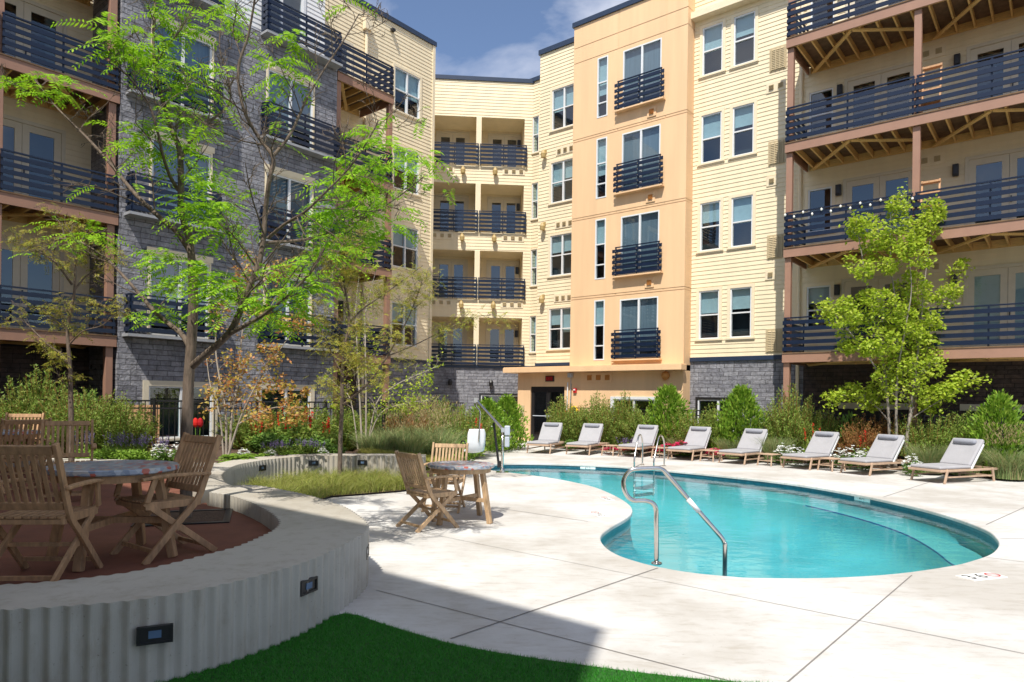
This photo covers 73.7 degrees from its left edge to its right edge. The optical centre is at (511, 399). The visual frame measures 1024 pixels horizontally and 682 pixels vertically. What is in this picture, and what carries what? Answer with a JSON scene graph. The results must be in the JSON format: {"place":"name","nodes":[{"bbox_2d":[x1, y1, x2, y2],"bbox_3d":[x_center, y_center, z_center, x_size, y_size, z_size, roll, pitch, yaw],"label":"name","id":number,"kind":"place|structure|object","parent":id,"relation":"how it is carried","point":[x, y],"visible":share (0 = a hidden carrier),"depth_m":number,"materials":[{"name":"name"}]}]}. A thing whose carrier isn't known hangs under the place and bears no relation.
{"place":"outdoors","nodes":[
{"label":"outdoors","id":0,"kind":"place"},
{"bbox_2d":[0,469,271,584],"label":"patio","id":1,"kind":"structure","parent":0,"point":[238,529],"depth_m":6.15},
{"bbox_2d":[0,418,51,494],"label":"folding armchair","id":2,"kind":"object","parent":1,"relation":"on","point":[21,423],"visible":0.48,"depth_m":8.96,"materials":[{"name":"brown wood"}]},
{"bbox_2d":[0,442,103,581],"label":"folding armchair","id":3,"kind":"object","parent":1,"relation":"on","point":[25,511],"visible":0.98,"depth_m":4.67,"materials":[{"name":"brown wood"}]},
{"bbox_2d":[0,202,132,462],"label":"young tree","id":4,"kind":"object","parent":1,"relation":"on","point":[67,330],"visible":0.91,"depth_m":11.42,"materials":[{"name":"green plant"}]},
{"bbox_2d":[37,419,96,501],"bbox_3d":[-5.503,0.754,8.439,0.622,1.003,0.671,1,0,-32],"label":"folding armchair","id":5,"kind":"object","parent":1,"relation":"on","point":[67,424],"visible":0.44,"depth_m":8.62,"materials":[{"name":"brown wood"}]},
{"bbox_2d":[45,460,178,571],"bbox_3d":[-3.213,0.898,5.500,0.950,0.745,0.950,1,0,42],"label":"patio table","id":6,"kind":"object","parent":1,"relation":"on","point":[133,472],"visible":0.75,"depth_m":5.43,"materials":[{"name":"tile"}]},
{"bbox_2d":[109,432,222,564],"bbox_3d":[-2.868,0.790,5.658,0.622,1.003,0.671,1,0,36],"label":"folding armchair","id":7,"kind":"object","parent":1,"relation":"on","point":[149,503],"visible":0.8,"depth_m":5.64,"materials":[{"name":"brown wood"}]},
{"bbox_2d":[131,508,232,526],"bbox_3d":[-3.488,1.254,7.300,0.900,0.012,0.900,1,0,-20],"label":"tree grate","id":8,"kind":"object","parent":1,"relation":"on","point":[206,516],"visible":0.51,"depth_m":7.35,"materials":[{"name":"black metal"}]},
{"bbox_2d":[0,0,458,517],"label":"locust tree","id":9,"kind":"object","parent":8,"relation":"on","point":[192,361],"visible":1,"depth_m":7.02,"materials":[{"name":"green plant"}]},
{"bbox_2d":[154,611,768,681],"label":"turf","id":10,"kind":"structure","parent":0,"point":[364,649],"depth_m":4.21,"materials":[{"name":"plant"}]},
{"bbox_2d":[430,74,536,433],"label":"apartment building","id":11,"kind":"structure","parent":0,"point":[482,238],"depth_m":31.09,"materials":[{"name":"beige"}]},
{"bbox_2d":[323,437,1023,681],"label":"pool deck","id":12,"kind":"structure","parent":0,"point":[703,630],"depth_m":5.90,"materials":[{"name":"concrete"}]},
{"bbox_2d":[0,485,368,681],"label":"seat wall","id":13,"kind":"structure","parent":12,"relation":"on","point":[302,566],"depth_m":4.17,"materials":[{"name":"concrete"}]},
{"bbox_2d":[0,0,436,441],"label":"apartment building","id":14,"kind":"structure","parent":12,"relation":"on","point":[43,139],"depth_m":18.62,"materials":[{"name":"beige"}]},
{"bbox_2d":[1,238,63,330],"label":"door","id":15,"kind":"structure","parent":14,"relation":"in","point":[19,268],"depth_m":17.10,"materials":[{"name":"paint"}]},
{"bbox_2d":[3,114,65,202],"bbox_3d":[-12.242,-5.819,17.040,0.100,2.340,1.880,1,0,39],"label":"door","id":16,"kind":"structure","parent":14,"relation":"in","point":[23,128],"depth_m":17.14,"materials":[{"name":"paint"}]},
{"bbox_2d":[5,0,66,73],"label":"door","id":17,"kind":"structure","parent":14,"relation":"in","point":[24,8],"depth_m":17.20,"materials":[{"name":"paint"}]},
{"bbox_2d":[147,253,211,339],"bbox_3d":[-8.882,-2.695,18.234,0.185,2.155,1.710,1,0,39],"label":"window","id":18,"kind":"structure","parent":14,"relation":"in","point":[170,270],"depth_m":18.15,"materials":[{"name":"glass"}]},
{"bbox_2d":[142,380,217,441],"bbox_3d":[-8.863,0.338,18.281,0.150,1.660,2.040,1,0,39],"label":"window","id":19,"kind":"structure","parent":14,"relation":"in","point":[147,384],"depth_m":18.25,"materials":[{"name":"paint"}]},
{"bbox_2d":[149,135,212,226],"bbox_3d":[-8.841,-5.725,18.234,0.185,2.155,1.710,1,0,39],"label":"window","id":20,"kind":"structure","parent":14,"relation":"in","point":[203,164],"depth_m":18.18,"materials":[{"name":"plastic"}]},
{"bbox_2d":[150,18,213,115],"bbox_3d":[-8.799,-8.755,18.234,0.185,2.155,1.710,1,0,39],"label":"window","id":21,"kind":"structure","parent":14,"relation":"in","point":[202,51],"depth_m":18.53,"materials":[{"name":"glass"}]},
{"bbox_2d":[262,273,312,347],"bbox_3d":[-6.828,-2.667,20.753,0.185,2.155,1.710,1,0,39],"label":"window","id":22,"kind":"structure","parent":14,"relation":"in","point":[286,309],"depth_m":20.81,"materials":[{"name":"glass"}]},
{"bbox_2d":[265,169,313,248],"bbox_3d":[-6.786,-5.697,20.753,0.185,2.155,1.710,1,0,39],"label":"window","id":23,"kind":"structure","parent":14,"relation":"in","point":[291,184],"depth_m":20.76,"materials":[{"name":"glass"}]},
{"bbox_2d":[265,67,314,149],"bbox_3d":[-6.745,-8.726,20.753,0.185,2.155,1.710,1,0,39],"label":"window","id":24,"kind":"structure","parent":14,"relation":"in","point":[310,111],"depth_m":20.76,"materials":[{"name":"glass"}]},
{"bbox_2d":[389,299,419,348],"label":"window","id":25,"kind":"structure","parent":14,"relation":"in","point":[415,320],"depth_m":26.96,"materials":[{"name":"plastic"}]},
{"bbox_2d":[391,220,420,273],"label":"window","id":26,"kind":"structure","parent":14,"relation":"in","point":[398,240],"depth_m":26.88,"materials":[{"name":"plastic"}]},
{"bbox_2d":[392,141,421,198],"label":"window","id":27,"kind":"structure","parent":14,"relation":"in","point":[418,187],"depth_m":26.99,"materials":[{"name":"plastic"}]},
{"bbox_2d":[393,62,421,122],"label":"window","id":28,"kind":"structure","parent":14,"relation":"in","point":[406,81],"depth_m":26.92,"materials":[{"name":"glass"}]},
{"bbox_2d":[43,440,492,462],"bbox_3d":[-12.268,1.256,21.900,23.500,0.390,20.200,1,0,0],"label":"planting bed","id":29,"kind":"object","parent":12,"relation":"on","point":[233,450],"visible":0.03,"depth_m":15.16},
{"bbox_2d":[0,364,80,425],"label":"feathery shrub","id":30,"kind":"object","parent":29,"relation":"on","point":[33,405],"visible":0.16,"depth_m":13.70,"materials":[{"name":"green plant"}]},
{"bbox_2d":[27,385,144,448],"bbox_3d":[-8.589,0.421,13.775,2.005,1.446,1.917,1,0,30],"label":"feathery shrub","id":31,"kind":"object","parent":29,"relation":"on","point":[79,406],"visible":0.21,"depth_m":13.52,"materials":[{"name":"green plant"}]},
{"bbox_2d":[74,398,162,451],"bbox_3d":[-7.775,0.538,13.495,1.577,1.181,1.621,1,0,-5],"label":"feathery shrub","id":32,"kind":"object","parent":29,"relation":"on","point":[135,428],"visible":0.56,"depth_m":13.25,"materials":[{"name":"green plant"}]},
{"bbox_2d":[0,398,463,451],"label":"picket fence","id":33,"kind":"object","parent":29,"relation":"on","point":[154,407],"visible":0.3,"depth_m":15.41,"materials":[{"name":"black metal"}]},
{"bbox_2d":[211,409,285,448],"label":"feathery shrub","id":34,"kind":"object","parent":29,"relation":"on","point":[245,430],"visible":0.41,"depth_m":15.58,"materials":[{"name":"green plant"}]},
{"bbox_2d":[197,248,313,454],"bbox_3d":[-5.002,-0.934,13.267,2.698,4.206,1.256,1,0,21],"label":"serviceberry tree","id":35,"kind":"object","parent":29,"relation":"on","point":[254,414],"visible":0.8,"depth_m":13.26,"materials":[{"name":"green plant"}]},
{"bbox_2d":[246,430,296,452],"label":"leafy shrub","id":36,"kind":"object","parent":29,"relation":"on","point":[266,440],"visible":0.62,"depth_m":14.89,"materials":[{"name":"green plant"}]},
{"bbox_2d":[262,400,331,445],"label":"feathery shrub","id":37,"kind":"object","parent":29,"relation":"on","point":[316,421],"visible":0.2,"depth_m":16.31,"materials":[{"name":"green plant"}]},
{"bbox_2d":[300,405,382,450],"bbox_3d":[-4.361,0.718,17.178,2.054,1.196,2.148,1,0,42],"label":"feathery shrub","id":38,"kind":"object","parent":29,"relation":"on","point":[347,429],"visible":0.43,"depth_m":16.82,"materials":[{"name":"green plant"}]},
{"bbox_2d":[349,430,408,451],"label":"grass clump","id":39,"kind":"object","parent":29,"relation":"on","point":[368,442],"visible":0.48,"depth_m":15.35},
{"bbox_2d":[317,256,443,448],"bbox_3d":[-3.081,-1.207,16.612,3.491,4.901,1.480,1,0,7],"label":"serviceberry tree","id":40,"kind":"object","parent":29,"relation":"on","point":[398,385],"visible":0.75,"depth_m":16.48,"materials":[{"name":"green plant"}]},
{"bbox_2d":[374,402,443,453],"bbox_3d":[-2.440,0.756,15.796,1.880,1.421,1.898,1,0,-2],"label":"grass clump","id":41,"kind":"object","parent":29,"relation":"on","point":[414,446],"visible":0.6,"depth_m":15.56,"materials":[{"name":"plant"}]},
{"bbox_2d":[405,400,466,457],"bbox_3d":[-1.751,0.764,16.196,1.880,1.563,1.898,1,0,28],"label":"grass clump","id":42,"kind":"object","parent":29,"relation":"on","point":[449,439],"visible":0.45,"depth_m":16.00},
{"bbox_2d":[427,404,500,447],"bbox_3d":[-1.369,0.848,19.625,2.148,1.535,2.054,1,0,36],"label":"feathery shrub","id":43,"kind":"object","parent":29,"relation":"on","point":[462,426],"visible":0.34,"depth_m":19.37,"materials":[{"name":"green plant"}]},
{"bbox_2d":[193,453,425,505],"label":"planter wall","id":44,"kind":"structure","parent":12,"relation":"on","point":[225,474],"depth_m":12.96,"materials":[{"name":"concrete"}]},
{"bbox_2d":[320,487,414,498],"bbox_3d":[-3.358,1.574,11.593,2.421,0.001,4.812,1,0,26],"label":"grass bed","id":45,"kind":"object","parent":12,"relation":"on","point":[366,492],"visible":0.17,"depth_m":11.66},
{"bbox_2d":[234,465,433,498],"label":"ornamental grass","id":46,"kind":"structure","parent":45,"relation":"on","point":[347,482],"depth_m":11.83,"materials":[{"name":"plant"}]},
{"bbox_2d":[290,218,522,475],"bbox_3d":[-2.069,-0.984,12.885,4.552,5.171,2.216,1,0,0],"label":"young tree","id":47,"kind":"object","parent":45,"relation":"on","point":[343,353],"visible":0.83,"depth_m":12.94,"materials":[{"name":"green plant"}]},
{"bbox_2d":[394,450,462,532],"bbox_3d":[-1.083,1.155,8.766,0.671,1.003,0.622,1,0,-40],"label":"folding armchair","id":48,"kind":"object","parent":12,"relation":"on","point":[410,473],"visible":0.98,"depth_m":8.66,"materials":[{"name":"brown wood"}]},
{"bbox_2d":[421,442,468,513],"bbox_3d":[-0.993,1.156,10.172,0.622,1.003,0.671,1,0,8],"label":"folding armchair","id":49,"kind":"object","parent":12,"relation":"on","point":[452,446],"visible":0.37,"depth_m":10.39,"materials":[{"name":"brown wood"}]},
{"bbox_2d":[428,461,494,525],"bbox_3d":[-0.697,1.258,9.300,0.910,0.775,0.910,1,0,-14],"label":"patio table","id":50,"kind":"object","parent":12,"relation":"on","point":[474,468],"visible":0.94,"depth_m":9.07,"materials":[{"name":"tile"}]},
{"bbox_2d":[460,398,509,472],"bbox_3d":[-0.619,0.801,15.616,1.145,1.681,0.571,1,0,0],"label":"pool lift","id":51,"kind":"object","parent":12,"relation":"on","point":[476,438],"visible":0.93,"depth_m":15.43,"materials":[{"name":"silver metal"}]},
{"bbox_2d":[471,397,518,452],"bbox_3d":[-0.685,0.801,21.467,2.190,1.799,2.083,1,0,31],"label":"arborvitae","id":52,"kind":"object","parent":12,"relation":"on","point":[489,404],"visible":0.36,"depth_m":21.33,"materials":[{"name":"green plant"}]},
{"bbox_2d":[488,393,533,449],"bbox_3d":[-0.208,0.737,22.581,1.850,1.968,2.019,1,0,-5],"label":"arborvitae","id":53,"kind":"object","parent":12,"relation":"on","point":[512,407],"visible":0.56,"depth_m":22.31,"materials":[{"name":"green plant"}]},
{"bbox_2d":[526,422,565,453],"bbox_3d":[1.151,1.207,21.859,0.774,0.931,2.000,1,0,22],"label":"sun lounger","id":54,"kind":"object","parent":12,"relation":"on","point":[550,434],"visible":0.96,"depth_m":21.95,"materials":[{"name":"fabric"}]},
{"bbox_2d":[565,423,608,455],"bbox_3d":[2.398,1.225,21.523,0.774,0.931,2.000,1,0,27],"label":"sun lounger","id":55,"kind":"object","parent":12,"relation":"on","point":[590,435],"visible":0.99,"depth_m":21.61,"materials":[{"name":"fabric"}]},
{"bbox_2d":[503,0,694,445],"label":"apartment building","id":56,"kind":"structure","parent":12,"relation":"on","point":[612,181],"depth_m":25.18,"materials":[{"name":"paint"}]},
{"bbox_2d":[531,387,564,440],"bbox_3d":[1.414,0.575,27.064,1.670,2.190,0.123,1,0,39],"label":"door","id":57,"kind":"structure","parent":56,"relation":"in","point":[533,389],"depth_m":27.37,"materials":[{"name":"brown metal"}]},
{"bbox_2d":[546,305,570,351],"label":"window","id":58,"kind":"structure","parent":56,"relation":"in","point":[554,313],"depth_m":28.19,"materials":[{"name":"plastic"}]},
{"bbox_2d":[547,230,571,278],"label":"window","id":59,"kind":"structure","parent":56,"relation":"in","point":[555,240],"depth_m":28.23,"materials":[{"name":"plastic"}]},
{"bbox_2d":[548,155,572,206],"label":"window","id":60,"kind":"structure","parent":56,"relation":"in","point":[556,167],"depth_m":28.25,"materials":[{"name":"plastic"}]},
{"bbox_2d":[549,81,573,133],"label":"window","id":61,"kind":"structure","parent":56,"relation":"in","point":[558,103],"depth_m":28.22,"materials":[{"name":"glass"}]},
{"bbox_2d":[596,137,606,198],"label":"window","id":62,"kind":"structure","parent":56,"relation":"in","point":[601,143],"depth_m":25.63,"materials":[{"name":"plastic"}]},
{"bbox_2d":[597,55,607,117],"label":"window","id":63,"kind":"structure","parent":56,"relation":"in","point":[602,68],"depth_m":25.63,"materials":[{"name":"glass"}]},
{"bbox_2d":[619,296,657,357],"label":"window","id":64,"kind":"structure","parent":56,"relation":"in","point":[634,312],"depth_m":24.52,"materials":[{"name":"plastic"}]},
{"bbox_2d":[620,210,659,274],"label":"window","id":65,"kind":"structure","parent":56,"relation":"in","point":[639,228],"depth_m":24.52,"materials":[{"name":"plastic"}]},
{"bbox_2d":[621,124,660,191],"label":"window","id":66,"kind":"structure","parent":56,"relation":"in","point":[644,142],"depth_m":24.52,"materials":[{"name":"plastic"}]},
{"bbox_2d":[623,37,661,107],"bbox_3d":[4.692,-11.666,24.521,1.540,2.140,0.132,1,0,39],"label":"window","id":67,"kind":"structure","parent":56,"relation":"in","point":[637,60],"depth_m":24.52,"materials":[{"name":"plastic"}]},
{"bbox_2d":[617,425,663,457],"bbox_3d":[3.981,1.246,20.912,0.774,0.931,2.000,1,0,34],"label":"sun lounger","id":68,"kind":"object","parent":12,"relation":"on","point":[648,433],"visible":0.91,"depth_m":20.94,"materials":[{"name":"fabric"}]},
{"bbox_2d":[621,466,726,575],"bbox_3d":[1.650,1.400,6.950,1.094,1.448,0.110,1,0,0],"label":"pool handrail","id":69,"kind":"object","parent":12,"relation":"attached to","point":[688,499],"visible":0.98,"depth_m":6.93,"materials":[{"name":"silver metal"}]},
{"bbox_2d":[666,426,717,460],"bbox_3d":[5.333,1.265,20.051,0.774,0.931,2.000,1,0,40],"label":"sun lounger","id":70,"kind":"object","parent":12,"relation":"on","point":[697,439],"visible":0.94,"depth_m":20.06,"materials":[{"name":"fabric"}]},
{"bbox_2d":[378,481,1023,681],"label":"pavement joints","id":71,"kind":"object","parent":12,"relation":"on","point":[701,588],"visible":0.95,"depth_m":5.22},
{"bbox_2d":[717,428,767,464],"bbox_3d":[6.570,1.282,19.018,2.000,0.931,0.774,1,0,-43],"label":"sun lounger","id":72,"kind":"object","parent":12,"relation":"on","point":[746,446],"visible":0.94,"depth_m":19.00,"materials":[{"name":"fabric"}]},
{"bbox_2d":[491,465,997,577],"bbox_3d":[3.220,2.245,12.507,6.202,1.001,11.751,1,0,-11],"label":"pool basin","id":73,"kind":"object","parent":12,"relation":"in","point":[764,536],"visible":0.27,"depth_m":12.54,"materials":[{"name":"liquid"}]},
{"bbox_2d":[556,447,1023,480],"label":"planting bed","id":74,"kind":"object","parent":12,"relation":"on","point":[806,462],"visible":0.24,"depth_m":18.84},
{"bbox_2d":[552,403,597,447],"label":"feathery shrub","id":75,"kind":"object","parent":74,"relation":"on","point":[574,430],"visible":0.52,"depth_m":22.88,"materials":[{"name":"green plant"}]},
{"bbox_2d":[581,399,630,448],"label":"feathery shrub","id":76,"kind":"object","parent":74,"relation":"on","point":[608,436],"visible":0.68,"depth_m":22.51,"materials":[{"name":"green plant"}]},
{"bbox_2d":[606,390,643,444],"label":"feathery shrub","id":77,"kind":"object","parent":74,"relation":"on","point":[626,408],"visible":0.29,"depth_m":22.59,"materials":[{"name":"green plant"}]},
{"bbox_2d":[617,404,673,450],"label":"feathery shrub","id":78,"kind":"object","parent":74,"relation":"on","point":[635,422],"visible":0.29,"depth_m":21.94,"materials":[{"name":"green plant"}]},
{"bbox_2d":[628,383,694,449],"bbox_3d":[4.887,0.606,21.740,2.370,2.372,2.172,1,0,-5],"label":"arborvitae","id":79,"kind":"object","parent":74,"relation":"on","point":[673,400],"visible":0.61,"depth_m":21.51,"materials":[{"name":"green plant"}]},
{"bbox_2d":[662,407,720,454],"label":"feathery shrub","id":80,"kind":"object","parent":74,"relation":"on","point":[683,430],"visible":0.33,"depth_m":20.99,"materials":[{"name":"green plant"}]},
{"bbox_2d":[708,383,773,457],"bbox_3d":[6.922,0.642,20.478,2.282,2.354,2.092,1,0,-19],"label":"arborvitae","id":81,"kind":"object","parent":74,"relation":"on","point":[743,395],"visible":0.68,"depth_m":20.14,"materials":[{"name":"green plant"}]},
{"bbox_2d":[762,383,821,452],"bbox_3d":[8.014,0.612,19.604,1.684,2.218,1.638,1,0,36],"label":"feathery shrub","id":82,"kind":"object","parent":74,"relation":"on","point":[787,427],"visible":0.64,"depth_m":19.35,"materials":[{"name":"green plant"}]},
{"bbox_2d":[797,409,847,459],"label":"feathery shrub","id":83,"kind":"object","parent":74,"relation":"on","point":[827,425],"visible":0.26,"depth_m":18.90,"materials":[{"name":"green plant"}]},
{"bbox_2d":[837,414,880,456],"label":"russet shrub","id":84,"kind":"object","parent":74,"relation":"on","point":[852,438],"visible":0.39,"depth_m":17.76,"materials":[{"name":"orange plant"}]},
{"bbox_2d":[805,181,993,467],"bbox_3d":[9.813,-1.871,17.332,4.163,7.227,2.426,1,0,0],"label":"maple tree","id":85,"kind":"object","parent":74,"relation":"on","point":[913,328],"visible":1,"depth_m":17.14,"materials":[{"name":"green plant"}]},
{"bbox_2d":[891,410,968,464],"bbox_3d":[10.477,1.011,17.010,1.780,1.535,1.862,1,0,-24],"label":"feathery shrub","id":86,"kind":"object","parent":74,"relation":"on","point":[920,440],"visible":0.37,"depth_m":16.81,"materials":[{"name":"green plant"}]},
{"bbox_2d":[961,389,1023,474],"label":"arborvitae","id":87,"kind":"object","parent":74,"relation":"on","point":[1001,400],"visible":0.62,"depth_m":15.72,"materials":[{"name":"green plant"}]},
{"bbox_2d":[979,420,1023,479],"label":"grass clump","id":88,"kind":"object","parent":74,"relation":"on","point":[1013,469],"visible":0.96,"depth_m":15.03,"materials":[{"name":"plant"}]},
{"bbox_2d":[781,431,840,469],"bbox_3d":[7.915,1.301,17.748,2.000,0.931,0.774,1,0,-34],"label":"sun lounger","id":89,"kind":"object","parent":12,"relation":"on","point":[822,444],"visible":0.89,"depth_m":17.68,"materials":[{"name":"fabric"}]},
{"bbox_2d":[838,434,911,475],"bbox_3d":[8.868,1.314,16.510,2.000,0.931,0.774,1,0,-28],"label":"sun lounger","id":90,"kind":"object","parent":12,"relation":"on","point":[884,450],"visible":0.95,"depth_m":16.42,"materials":[{"name":"fabric"}]},
{"bbox_2d":[902,443,948,473],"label":"grass clump","id":91,"kind":"object","parent":12,"relation":"on","point":[934,456],"visible":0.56,"depth_m":16.10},
{"bbox_2d":[908,438,999,483],"bbox_3d":[9.758,1.326,15.059,2.000,0.931,0.774,1,0,-24],"label":"sun lounger","id":92,"kind":"object","parent":12,"relation":"on","point":[960,456],"visible":1,"depth_m":14.96,"materials":[{"name":"fabric"}]},
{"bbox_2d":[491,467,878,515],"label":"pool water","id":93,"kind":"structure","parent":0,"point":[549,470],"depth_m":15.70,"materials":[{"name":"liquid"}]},
{"label":"ground","id":94,"kind":"structure","parent":0,"visible":0},
{"bbox_2d":[690,0,1023,459],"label":"apartment building","id":95,"kind":"structure","parent":94,"relation":"on","point":[809,106],"depth_m":19.82,"materials":[{"name":"beige"}]},
{"bbox_2d":[694,286,721,342],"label":"window","id":96,"kind":"structure","parent":95,"relation":"in","point":[708,300],"depth_m":23.46,"materials":[{"name":"plastic"}]},
{"bbox_2d":[696,197,723,254],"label":"window","id":97,"kind":"structure","parent":95,"relation":"in","point":[709,210],"depth_m":23.46,"materials":[{"name":"plastic"}]},
{"bbox_2d":[697,107,724,167],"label":"window","id":98,"kind":"structure","parent":95,"relation":"in","point":[711,123],"depth_m":23.46,"materials":[{"name":"plastic"}]},
{"bbox_2d":[698,17,725,79],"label":"window","id":99,"kind":"structure","parent":95,"relation":"in","point":[713,34],"depth_m":23.45,"materials":[{"name":"glass"}]},
{"bbox_2d":[725,283,754,340],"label":"window","id":100,"kind":"structure","parent":95,"relation":"in","point":[742,296],"depth_m":22.76,"materials":[{"name":"plastic"}]},
{"bbox_2d":[727,191,755,250],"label":"window","id":101,"kind":"structure","parent":95,"relation":"in","point":[742,206],"depth_m":22.76,"materials":[{"name":"plastic"}]},
{"bbox_2d":[728,98,757,160],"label":"window","id":102,"kind":"structure","parent":95,"relation":"in","point":[742,114],"depth_m":22.76,"materials":[{"name":"glass"}]},
{"bbox_2d":[729,6,758,70],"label":"window","id":103,"kind":"structure","parent":95,"relation":"in","point":[746,22],"depth_m":22.75,"materials":[{"name":"glass"}]},
{"bbox_2d":[801,281,834,332],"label":"window","id":104,"kind":"structure","parent":95,"relation":"in","point":[812,292],"depth_m":21.24,"materials":[{"name":"plastic"}]},
{"bbox_2d":[838,403,908,434],"bbox_3d":[10.654,0.747,20.095,1.960,1.300,0.040,1,0,39],"label":"patio door","id":105,"kind":"structure","parent":95,"relation":"in","point":[903,409],"depth_m":20.06,"materials":[{"name":"paint"}]},
{"bbox_2d":[841,273,910,350],"bbox_3d":[10.775,-2.472,20.110,1.980,2.340,0.100,1,0,39],"label":"door","id":106,"kind":"structure","parent":95,"relation":"in","point":[877,282],"depth_m":20.18,"materials":[{"name":"paint"}]},
{"bbox_2d":[842,167,911,239],"bbox_3d":[10.817,-5.501,20.110,1.980,2.340,0.100,1,0,39],"label":"door","id":107,"kind":"structure","parent":95,"relation":"in","point":[878,180],"depth_m":20.13,"materials":[{"name":"paint"}]},
{"bbox_2d":[844,61,913,129],"bbox_3d":[10.859,-8.531,20.110,1.980,2.340,0.100,1,0,39],"label":"door","id":108,"kind":"structure","parent":95,"relation":"in","point":[880,76],"depth_m":20.13,"materials":[{"name":"paint"}]},
{"bbox_2d":[962,262,1023,346],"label":"door","id":109,"kind":"structure","parent":95,"relation":"in","point":[1001,283],"depth_m":18.35,"materials":[{"name":"paint"}]},
{"bbox_2d":[964,147,1023,224],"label":"door","id":110,"kind":"structure","parent":95,"relation":"in","point":[1007,157],"depth_m":18.26,"materials":[{"name":"paint"}]},
{"bbox_2d":[966,32,1023,102],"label":"door","id":111,"kind":"structure","parent":95,"relation":"in","point":[1009,43],"depth_m":18.30,"materials":[{"name":"paint"}]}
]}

